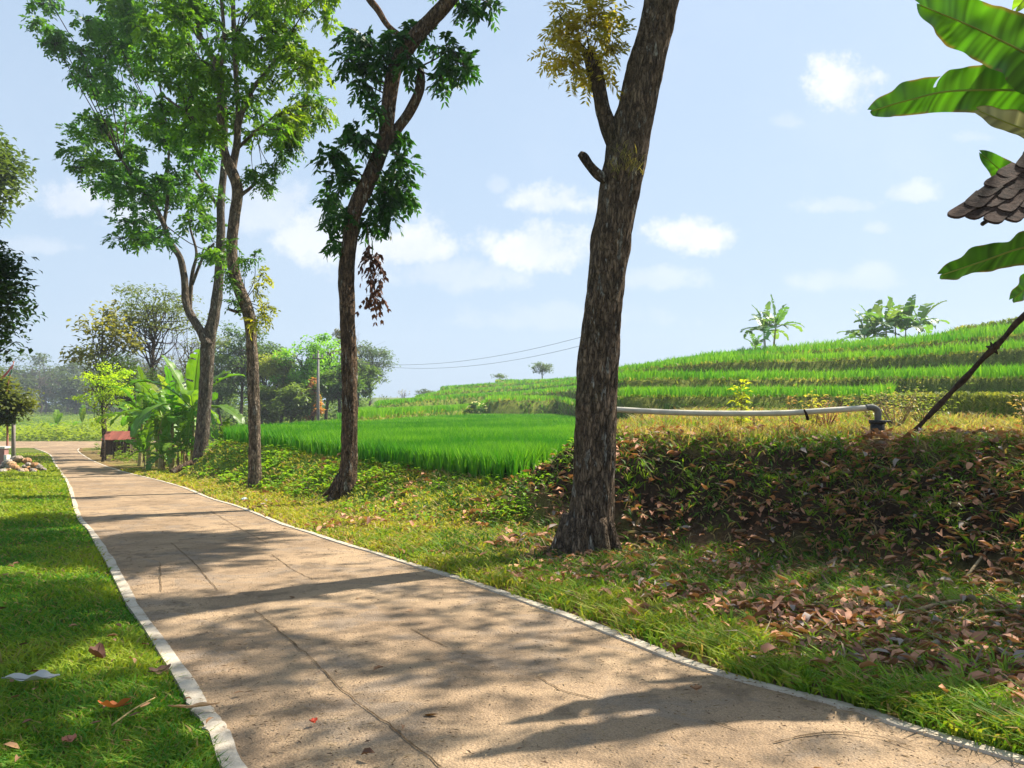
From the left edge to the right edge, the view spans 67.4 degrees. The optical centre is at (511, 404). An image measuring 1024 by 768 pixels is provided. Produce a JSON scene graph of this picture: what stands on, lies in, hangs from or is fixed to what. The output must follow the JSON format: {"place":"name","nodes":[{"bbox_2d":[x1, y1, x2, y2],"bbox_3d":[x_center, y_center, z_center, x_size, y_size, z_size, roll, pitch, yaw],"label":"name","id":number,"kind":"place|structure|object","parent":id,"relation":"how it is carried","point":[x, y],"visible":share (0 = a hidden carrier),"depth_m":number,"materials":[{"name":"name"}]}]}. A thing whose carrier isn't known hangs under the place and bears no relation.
{"place":"outdoors","nodes":[
{"label":"outdoors","id":0,"kind":"place"},
{"bbox_2d":[0,441,155,447],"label":"crossing road","id":1,"kind":"structure","parent":0,"point":[55,444],"depth_m":76.95,"materials":[{"name":"concrete"}]},
{"bbox_2d":[0,321,1023,767],"bbox_3d":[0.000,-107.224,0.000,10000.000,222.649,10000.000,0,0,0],"label":"ground","id":2,"kind":"structure","parent":0,"point":[648,491],"depth_m":10.29,"materials":[{"name":"green plant"}]},
{"bbox_2d":[0,446,10,468],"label":"gate pillar","id":3,"kind":"structure","parent":2,"relation":"on","point":[4,453],"depth_m":34.35,"materials":[{"name":"paint"}]},
{"bbox_2d":[0,361,13,445],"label":"flag banner","id":4,"kind":"object","parent":2,"relation":"on","point":[4,375],"visible":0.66,"depth_m":35.97,"materials":[{"name":"red fabric"}]},
{"bbox_2d":[11,423,15,456],"bbox_3d":[-24.668,1.747,37.999,0.180,2.988,0.173,0,0,0],"label":"post","id":5,"kind":"object","parent":2,"relation":"on","point":[13,440],"visible":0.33,"depth_m":37.93,"materials":[{"name":"paint"}]},
{"bbox_2d":[0,125,38,227],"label":"leafy tree","id":6,"kind":"object","parent":2,"relation":"on","point":[8,178],"visible":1,"depth_m":45.82,"materials":[{"name":"green plant"}]},
{"bbox_2d":[0,366,41,397],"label":"distant tree","id":7,"kind":"object","parent":2,"relation":"on","point":[26,379],"visible":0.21,"depth_m":231.03,"materials":[{"name":"green plant"}]},
{"bbox_2d":[0,369,44,426],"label":"leafy tree","id":8,"kind":"object","parent":2,"relation":"on","point":[14,403],"visible":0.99,"depth_m":35.93,"materials":[{"name":"green plant"}]},
{"bbox_2d":[0,240,47,363],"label":"leafy tree","id":9,"kind":"object","parent":2,"relation":"on","point":[7,266],"visible":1,"depth_m":19.61,"materials":[{"name":"green plant"}]},
{"bbox_2d":[0,352,47,390],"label":"distant tree","id":10,"kind":"object","parent":2,"relation":"on","point":[20,360],"visible":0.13,"depth_m":261.79,"materials":[{"name":"green plant"}]},
{"bbox_2d":[10,352,73,412],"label":"distant tree","id":11,"kind":"object","parent":2,"relation":"on","point":[41,359],"visible":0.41,"depth_m":254.21,"materials":[{"name":"green plant"}]},
{"bbox_2d":[20,362,63,414],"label":"distant tree","id":12,"kind":"object","parent":2,"relation":"on","point":[40,381],"visible":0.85,"depth_m":235.24,"materials":[{"name":"green plant"}]},
{"bbox_2d":[40,409,71,435],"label":"banana plant","id":13,"kind":"object","parent":2,"relation":"on","point":[57,415],"visible":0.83,"depth_m":91.99,"materials":[{"name":"green plant"}]},
{"bbox_2d":[33,362,98,412],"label":"distant tree","id":14,"kind":"object","parent":2,"relation":"on","point":[62,378],"visible":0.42,"depth_m":247.64,"materials":[{"name":"green plant"}]},
{"bbox_2d":[53,376,97,413],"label":"distant tree","id":15,"kind":"object","parent":2,"relation":"on","point":[74,389],"visible":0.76,"depth_m":226.10,"materials":[{"name":"green plant"}]},
{"bbox_2d":[56,357,98,412],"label":"distant tree","id":16,"kind":"object","parent":2,"relation":"on","point":[72,367],"visible":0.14,"depth_m":257.93,"materials":[{"name":"green plant"}]},
{"bbox_2d":[64,404,96,431],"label":"banana plant","id":17,"kind":"object","parent":2,"relation":"on","point":[82,412],"visible":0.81,"depth_m":89.92,"materials":[{"name":"green plant"}]},
{"bbox_2d":[67,362,136,461],"bbox_3d":[-25.096,0.528,46.814,4.601,6.320,3.682,0,0,29],"label":"bright sapling","id":18,"kind":"object","parent":2,"relation":"on","point":[102,383],"visible":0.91,"depth_m":46.75,"materials":[{"name":"green plant"}]},
{"bbox_2d":[58,299,147,456],"bbox_3d":[-29.519,-1.801,55.269,5.574,11.496,7.324,0,0,-36],"label":"teak tree","id":19,"kind":"object","parent":2,"relation":"on","point":[104,349],"visible":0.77,"depth_m":54.20,"materials":[{"name":"green plant"}]},
{"bbox_2d":[0,452,233,767],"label":"lawn grass","id":20,"kind":"structure","parent":2,"relation":"on","point":[13,730],"depth_m":4.98,"materials":[{"name":"green plant"}]},
{"bbox_2d":[1,669,59,680],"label":"fallen leaf","id":21,"kind":"object","parent":20,"relation":"on","point":[42,674],"visible":1,"depth_m":4.51,"materials":[{"name":"grey plant"}]},
{"bbox_2d":[88,642,105,657],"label":"fallen leaf","id":22,"kind":"object","parent":20,"relation":"on","point":[97,650],"visible":0.99,"depth_m":5.02,"materials":[{"name":"brown plant"}]},
{"bbox_2d":[98,698,131,707],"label":"fallen leaf","id":23,"kind":"object","parent":20,"relation":"on","point":[113,704],"visible":1,"depth_m":4.03,"materials":[{"name":"orange plant"}]},
{"bbox_2d":[148,663,170,673],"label":"fallen leaf","id":24,"kind":"object","parent":20,"relation":"on","point":[161,667],"visible":1,"depth_m":4.81,"materials":[{"name":"brown plant"}]},
{"bbox_2d":[168,702,219,707],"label":"fallen leaf","id":25,"kind":"object","parent":20,"relation":"on","point":[200,704],"visible":1,"depth_m":4.16,"materials":[{"name":"brown plant"}]},
{"bbox_2d":[101,431,138,459],"bbox_3d":[-25.417,2.705,50.000,1.858,1.959,1.632,0,0,0],"label":"hut","id":26,"kind":"object","parent":2,"relation":"on","point":[110,437],"visible":0.63,"depth_m":49.49,"materials":[{"name":"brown wood"}]},
{"bbox_2d":[3,363,238,412],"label":"distant wood","id":27,"kind":"object","parent":2,"relation":"on","point":[60,405],"visible":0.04,"depth_m":269.75,"materials":[{"name":"green plant"}]},
{"bbox_2d":[18,0,232,466],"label":"roadside tree","id":28,"kind":"object","parent":2,"relation":"on","point":[120,17],"visible":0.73,"depth_m":31.71,"materials":[{"name":"green plant"}]},
{"bbox_2d":[96,373,159,465],"bbox_3d":[-20.059,0.796,40.681,4.363,5.160,3.490,0,0,0],"label":"banana plant","id":29,"kind":"object","parent":2,"relation":"on","point":[123,422],"visible":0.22,"depth_m":40.96,"materials":[{"name":"green plant"}]},
{"bbox_2d":[88,351,170,456],"bbox_3d":[-25.865,0.083,51.763,5.062,7.515,5.125,0,0,-35],"label":"leafy tree","id":30,"kind":"object","parent":2,"relation":"on","point":[133,376],"visible":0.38,"depth_m":51.80,"materials":[{"name":"green plant"}]},
{"bbox_2d":[109,351,149,410],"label":"distant tree","id":31,"kind":"object","parent":2,"relation":"on","point":[132,356],"visible":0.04,"depth_m":253.85,"materials":[{"name":"green plant"}]},
{"bbox_2d":[113,419,168,467],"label":"banana plant","id":32,"kind":"object","parent":2,"relation":"on","point":[141,444],"visible":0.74,"depth_m":36.77,"materials":[{"name":"green plant"}]},
{"bbox_2d":[108,365,179,463],"bbox_3d":[-17.689,0.644,38.370,3.720,5.174,3.588,0,0,41],"label":"banana plant","id":33,"kind":"object","parent":2,"relation":"on","point":[135,414],"visible":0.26,"depth_m":37.90,"materials":[{"name":"green plant"}]},
{"bbox_2d":[109,379,183,468],"bbox_3d":[-16.574,0.982,36.253,4.479,4.407,3.700,0,0,0],"label":"banana plant","id":34,"kind":"object","parent":2,"relation":"on","point":[147,387],"visible":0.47,"depth_m":36.02,"materials":[{"name":"green plant"}]},
{"bbox_2d":[92,281,206,389],"bbox_3d":[-27.417,-2.609,57.993,7.919,13.184,7.995,0,0,0],"label":"airy tree","id":35,"kind":"object","parent":2,"relation":"on","point":[155,311],"visible":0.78,"depth_m":57.76,"materials":[{"name":"green plant"}]},
{"bbox_2d":[126,358,181,393],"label":"distant tree","id":36,"kind":"object","parent":2,"relation":"on","point":[148,367],"visible":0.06,"depth_m":237.50,"materials":[{"name":"green plant"}]},
{"bbox_2d":[113,400,195,466],"bbox_3d":[-18.041,1.512,39.226,4.308,3.511,4.042,0,0,0],"label":"banana plant","id":37,"kind":"object","parent":2,"relation":"on","point":[156,422],"visible":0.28,"depth_m":38.43,"materials":[{"name":"green plant"}]},
{"bbox_2d":[125,374,195,464],"bbox_3d":[-17.516,0.741,39.617,3.688,5.099,3.744,0,0,-41],"label":"banana plant","id":38,"kind":"object","parent":2,"relation":"on","point":[155,387],"visible":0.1,"depth_m":39.44,"materials":[{"name":"green plant"}]},
{"bbox_2d":[128,422,193,470],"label":"banana plant","id":39,"kind":"object","parent":2,"relation":"on","point":[167,432],"visible":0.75,"depth_m":34.32,"materials":[{"name":"green plant"}]},
{"bbox_2d":[134,334,188,388],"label":"leafy tree","id":40,"kind":"object","parent":2,"relation":"on","point":[163,362],"visible":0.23,"depth_m":69.79,"materials":[{"name":"green plant"}]},
{"bbox_2d":[124,366,220,468],"bbox_3d":[-15.981,0.662,35.999,3.999,4.977,3.267,0,0,0],"label":"banana plant","id":41,"kind":"object","parent":2,"relation":"on","point":[168,398],"visible":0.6,"depth_m":35.88,"materials":[{"name":"green plant"}]},
{"bbox_2d":[153,417,194,465],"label":"banana plant","id":42,"kind":"object","parent":2,"relation":"on","point":[181,427],"visible":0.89,"depth_m":33.75,"materials":[{"name":"green plant"}]},
{"bbox_2d":[146,408,212,469],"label":"banana plant","id":43,"kind":"object","parent":2,"relation":"on","point":[189,418],"visible":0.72,"depth_m":34.13,"materials":[{"name":"green plant"}]},
{"bbox_2d":[170,460,192,473],"bbox_3d":[-13.243,2.530,30.792,0.252,0.583,0.929,0,0,43],"label":"log","id":44,"kind":"object","parent":2,"relation":"on","point":[177,469],"visible":0.84,"depth_m":30.68,"materials":[{"name":"brown wood"}]},
{"bbox_2d":[145,393,218,462],"bbox_3d":[-15.229,1.253,35.654,3.291,3.834,3.778,0,0,0],"label":"banana plant","id":45,"kind":"object","parent":2,"relation":"on","point":[171,418],"visible":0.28,"depth_m":35.61,"materials":[{"name":"green plant"}]},
{"bbox_2d":[123,349,244,468],"bbox_3d":[-14.455,0.369,34.120,4.726,5.493,4.966,0,0,-42],"label":"banana plant","id":46,"kind":"object","parent":2,"relation":"on","point":[188,396],"visible":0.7,"depth_m":34.21,"materials":[{"name":"green plant"}]},
{"bbox_2d":[0,403,373,440],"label":"field crops","id":47,"kind":"object","parent":2,"relation":"on","point":[31,428],"visible":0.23,"depth_m":91.75,"materials":[{"name":"green plant"}]},
{"bbox_2d":[155,310,233,387],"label":"leafy tree","id":48,"kind":"object","parent":2,"relation":"on","point":[191,349],"visible":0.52,"depth_m":65.13,"materials":[{"name":"green plant"}]},
{"bbox_2d":[94,418,332,466],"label":"undergrowth","id":49,"kind":"object","parent":2,"relation":"on","point":[121,458],"visible":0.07,"depth_m":47.93,"materials":[{"name":"green plant"}]},
{"bbox_2d":[194,347,245,431],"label":"tree","id":50,"kind":"object","parent":2,"relation":"on","point":[216,388],"visible":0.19,"depth_m":99.56,"materials":[{"name":"green plant"}]},
{"bbox_2d":[210,413,238,443],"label":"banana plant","id":51,"kind":"object","parent":2,"relation":"on","point":[215,435],"visible":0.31,"depth_m":33.90,"materials":[{"name":"green plant"}]},
{"bbox_2d":[128,0,343,488],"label":"roadside tree","id":52,"kind":"object","parent":2,"relation":"on","point":[287,129],"visible":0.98,"depth_m":21.42,"materials":[{"name":"green plant"}]},
{"bbox_2d":[214,320,280,425],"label":"tree","id":53,"kind":"object","parent":2,"relation":"on","point":[240,368],"visible":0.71,"depth_m":91.36,"materials":[{"name":"green plant"}]},
{"bbox_2d":[234,341,289,424],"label":"tree","id":54,"kind":"object","parent":2,"relation":"on","point":[264,383],"visible":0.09,"depth_m":97.64,"materials":[{"name":"green plant"}]},
{"bbox_2d":[247,388,282,423],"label":"tree","id":55,"kind":"object","parent":2,"relation":"on","point":[266,397],"visible":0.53,"depth_m":83.24,"materials":[{"name":"green plant"}]},
{"bbox_2d":[246,351,300,422],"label":"tree","id":56,"kind":"object","parent":2,"relation":"on","point":[268,366],"visible":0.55,"depth_m":86.34,"materials":[{"name":"green plant"}]},
{"bbox_2d":[263,382,316,423],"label":"tree","id":57,"kind":"object","parent":2,"relation":"on","point":[290,404],"visible":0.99,"depth_m":79.23,"materials":[{"name":"green plant"}]},
{"bbox_2d":[211,381,372,428],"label":"wood understory","id":58,"kind":"object","parent":2,"relation":"on","point":[332,414],"visible":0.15,"depth_m":108.59,"materials":[{"name":"green plant"}]},
{"bbox_2d":[268,335,334,421],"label":"tree","id":59,"kind":"object","parent":2,"relation":"on","point":[299,377],"visible":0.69,"depth_m":85.44,"materials":[{"name":"green plant"}]},
{"bbox_2d":[298,377,325,420],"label":"wood tree","id":60,"kind":"object","parent":2,"relation":"on","point":[312,415],"visible":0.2,"depth_m":83.71,"materials":[{"name":"orange plant"}]},
{"bbox_2d":[312,350,322,421],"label":"utility pole","id":61,"kind":"object","parent":2,"relation":"on","point":[318,402],"visible":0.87,"depth_m":71.88,"materials":[{"name":"paint"}]},
{"bbox_2d":[297,333,341,420],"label":"tree","id":62,"kind":"object","parent":2,"relation":"on","point":[330,365],"visible":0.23,"depth_m":89.44,"materials":[{"name":"green plant"}]},
{"bbox_2d":[308,364,366,412],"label":"tree","id":63,"kind":"object","parent":2,"relation":"on","point":[330,387],"visible":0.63,"depth_m":81.42,"materials":[{"name":"green plant"}]},
{"bbox_2d":[324,322,382,363],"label":"tree","id":64,"kind":"object","parent":2,"relation":"on","point":[337,333],"visible":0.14,"depth_m":102.72,"materials":[{"name":"green plant"}]},
{"bbox_2d":[357,358,382,406],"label":"tree","id":65,"kind":"object","parent":2,"relation":"on","point":[364,373],"visible":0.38,"depth_m":99.17,"materials":[{"name":"green plant"}]},
{"bbox_2d":[357,340,400,406],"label":"tree","id":66,"kind":"object","parent":2,"relation":"on","point":[374,354],"visible":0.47,"depth_m":124.74,"materials":[{"name":"green plant"}]},
{"bbox_2d":[222,412,575,480],"bbox_3d":[-6.239,1.092,47.023,23.958,0.756,66.167,0,0,0],"label":"paddy rice","id":67,"kind":"object","parent":2,"relation":"on","point":[484,444],"visible":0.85,"depth_m":21.62,"materials":[{"name":"green plant"}]},
{"bbox_2d":[306,0,507,501],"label":"roadside tree","id":68,"kind":"object","parent":2,"relation":"on","point":[392,199],"visible":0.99,"depth_m":17.00,"materials":[{"name":"green plant"}]},
{"bbox_2d":[465,401,486,414],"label":"flowering bush","id":69,"kind":"object","parent":2,"relation":"on","point":[471,406],"visible":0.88,"depth_m":69.83,"materials":[{"name":"green plant"}]},
{"bbox_2d":[0,422,1023,767],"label":"leaf litter","id":70,"kind":"object","parent":2,"relation":"on","point":[874,640],"visible":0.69,"depth_m":7.55,"materials":[{"name":"brown plant"}]},
{"bbox_2d":[902,598,979,617],"bbox_3d":[3.447,1.639,6.195,0.982,0.100,0.038,0,0,-23],"label":"dry stick","id":71,"kind":"object","parent":70,"relation":"on","point":[928,606],"visible":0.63,"depth_m":6.16,"materials":[{"name":"brown wood"}]},
{"bbox_2d":[529,361,553,379],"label":"hill tree","id":72,"kind":"object","parent":2,"relation":"on","point":[544,368],"visible":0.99,"depth_m":155.40,"materials":[{"name":"green plant"}]},
{"bbox_2d":[181,431,1023,542],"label":"ground cover","id":73,"kind":"object","parent":2,"relation":"on","point":[272,459],"visible":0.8,"depth_m":13.64,"materials":[{"name":"green plant"}]},
{"bbox_2d":[527,0,678,558],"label":"roadside tree","id":74,"kind":"object","parent":2,"relation":"on","point":[586,521],"visible":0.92,"depth_m":9.54,"materials":[{"name":"brown plant"}]},
{"bbox_2d":[340,316,1023,420],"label":"terrace bank grass","id":75,"kind":"structure","parent":2,"relation":"on","point":[965,393],"depth_m":40.62,"materials":[{"name":"green plant"}]},
{"bbox_2d":[358,320,1023,419],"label":"terrace rice","id":76,"kind":"object","parent":2,"relation":"on","point":[998,371],"visible":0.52,"depth_m":41.86,"materials":[{"name":"green plant"}]},
{"bbox_2d":[420,427,1023,653],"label":"bank weeds","id":77,"kind":"object","parent":2,"relation":"on","point":[681,553],"visible":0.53,"depth_m":8.94,"materials":[{"name":"green plant"}]},
{"bbox_2d":[726,379,752,424],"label":"tall weed","id":78,"kind":"object","parent":2,"relation":"on","point":[741,397],"visible":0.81,"depth_m":12.56,"materials":[{"name":"yellow plant"}]},
{"bbox_2d":[617,404,891,435],"bbox_3d":[3.283,0.280,11.143,4.251,0.566,0.359,0,0,9],"label":"water pipe","id":79,"kind":"object","parent":2,"relation":"on","point":[878,422],"visible":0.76,"depth_m":10.98,"materials":[{"name":"metal"}]},
{"bbox_2d":[744,331,770,347],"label":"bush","id":80,"kind":"object","parent":2,"relation":"on","point":[755,342],"visible":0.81,"depth_m":66.79,"materials":[{"name":"green plant"}]},
{"bbox_2d":[740,301,788,345],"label":"banana plant","id":81,"kind":"object","parent":2,"relation":"on","point":[767,308],"visible":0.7,"depth_m":66.10,"materials":[{"name":"green plant"}]},
{"bbox_2d":[749,294,803,346],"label":"banana plant","id":82,"kind":"object","parent":2,"relation":"on","point":[782,313],"visible":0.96,"depth_m":64.80,"materials":[{"name":"green plant"}]},
{"bbox_2d":[799,388,827,426],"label":"tall weed","id":83,"kind":"object","parent":2,"relation":"on","point":[807,395],"visible":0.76,"depth_m":12.78,"materials":[{"name":"yellow plant"}]},
{"bbox_2d":[616,405,1023,444],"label":"dry weeds","id":84,"kind":"object","parent":2,"relation":"on","point":[845,420],"visible":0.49,"depth_m":13.83,"materials":[{"name":"yellow plant"}]},
{"bbox_2d":[793,394,854,426],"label":"dry shrub","id":85,"kind":"object","parent":2,"relation":"on","point":[823,418],"visible":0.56,"depth_m":13.12,"materials":[{"name":"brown plant"}]},
{"bbox_2d":[837,308,888,341],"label":"banana plant","id":86,"kind":"object","parent":2,"relation":"on","point":[859,334],"visible":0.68,"depth_m":63.90,"materials":[{"name":"green plant"}]},
{"bbox_2d":[844,300,901,339],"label":"banana plant","id":87,"kind":"object","parent":2,"relation":"on","point":[876,308],"visible":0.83,"depth_m":63.00,"materials":[{"name":"green plant"}]},
{"bbox_2d":[838,391,912,418],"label":"green shrub","id":88,"kind":"object","parent":2,"relation":"on","point":[867,412],"visible":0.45,"depth_m":17.47,"materials":[{"name":"green plant"}]},
{"bbox_2d":[854,298,919,336],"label":"banana plant","id":89,"kind":"object","parent":2,"relation":"on","point":[888,317],"visible":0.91,"depth_m":61.72,"materials":[{"name":"green plant"}]},
{"bbox_2d":[862,382,925,427],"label":"dry shrub","id":90,"kind":"object","parent":2,"relation":"on","point":[902,415],"visible":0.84,"depth_m":13.36,"materials":[{"name":"brown plant"}]},
{"bbox_2d":[870,295,927,334],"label":"banana plant","id":91,"kind":"object","parent":2,"relation":"on","point":[898,307],"visible":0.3,"depth_m":63.56,"materials":[{"name":"green plant"}]},
{"bbox_2d":[873,294,935,337],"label":"banana plant","id":92,"kind":"object","parent":2,"relation":"on","point":[906,321],"visible":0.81,"depth_m":61.87,"materials":[{"name":"green plant"}]},
{"bbox_2d":[892,299,949,337],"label":"banana plant","id":93,"kind":"object","parent":2,"relation":"on","point":[924,313],"visible":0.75,"depth_m":62.02,"materials":[{"name":"green plant"}]},
{"bbox_2d":[885,383,971,422],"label":"green shrub","id":94,"kind":"object","parent":2,"relation":"on","point":[919,417],"visible":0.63,"depth_m":15.96,"materials":[{"name":"green plant"}]},
{"bbox_2d":[867,0,1023,302],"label":"banana plant","id":95,"kind":"object","parent":2,"relation":"on","point":[990,90],"visible":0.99,"depth_m":6.02,"materials":[{"name":"green plant"}]},
{"bbox_2d":[913,312,1023,432],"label":"leaning pole","id":96,"kind":"object","parent":2,"relation":"on","point":[994,347],"visible":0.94,"depth_m":9.89,"materials":[{"name":"brown wood"}]},
{"bbox_2d":[964,547,989,581],"bbox_3d":[4.485,1.529,7.395,0.653,0.279,0.030,0,0,-37],"label":"dry stick","id":97,"kind":"object","parent":2,"relation":"on","point":[975,564],"visible":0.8,"depth_m":7.35,"materials":[{"name":"brown wood"}]},
{"bbox_2d":[1007,395,1023,424],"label":"tall weed","id":98,"kind":"object","parent":2,"relation":"on","point":[1018,420],"visible":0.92,"depth_m":13.58,"materials":[{"name":"yellow plant"}]},
{"bbox_2d":[0,0,1023,404],"label":"sky","id":99,"kind":"structure","parent":0,"point":[769,170],"materials":[{"name":"blue"}]},
{"bbox_2d":[36,448,1023,767],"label":"road","id":100,"kind":"structure","parent":0,"point":[384,622],"depth_m":4.90,"materials":[{"name":"concrete"}]},
{"bbox_2d":[34,448,246,767],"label":"road edge line","id":101,"kind":"object","parent":100,"relation":"on","point":[187,683],"visible":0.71,"depth_m":4.89,"materials":[{"name":"white paint"}]},
{"bbox_2d":[77,448,1023,764],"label":"road edge line","id":102,"kind":"object","parent":100,"relation":"on","point":[887,718],"visible":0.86,"depth_m":5.07,"materials":[{"name":"white paint"}]},
{"bbox_2d":[81,490,1021,767],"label":"road debris","id":103,"kind":"object","parent":100,"relation":"on","point":[489,696],"visible":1,"depth_m":4.32,"materials":[{"name":"brown plant"}]},
{"bbox_2d":[120,440,1023,754],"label":"verge grass","id":104,"kind":"structure","parent":0,"point":[998,722],"depth_m":6.66,"materials":[{"name":"green plant"}]},
{"bbox_2d":[947,152,1023,225],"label":"tiled roof","id":105,"kind":"structure","parent":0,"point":[997,197],"depth_m":6.62,"materials":[{"name":"grey tile"}]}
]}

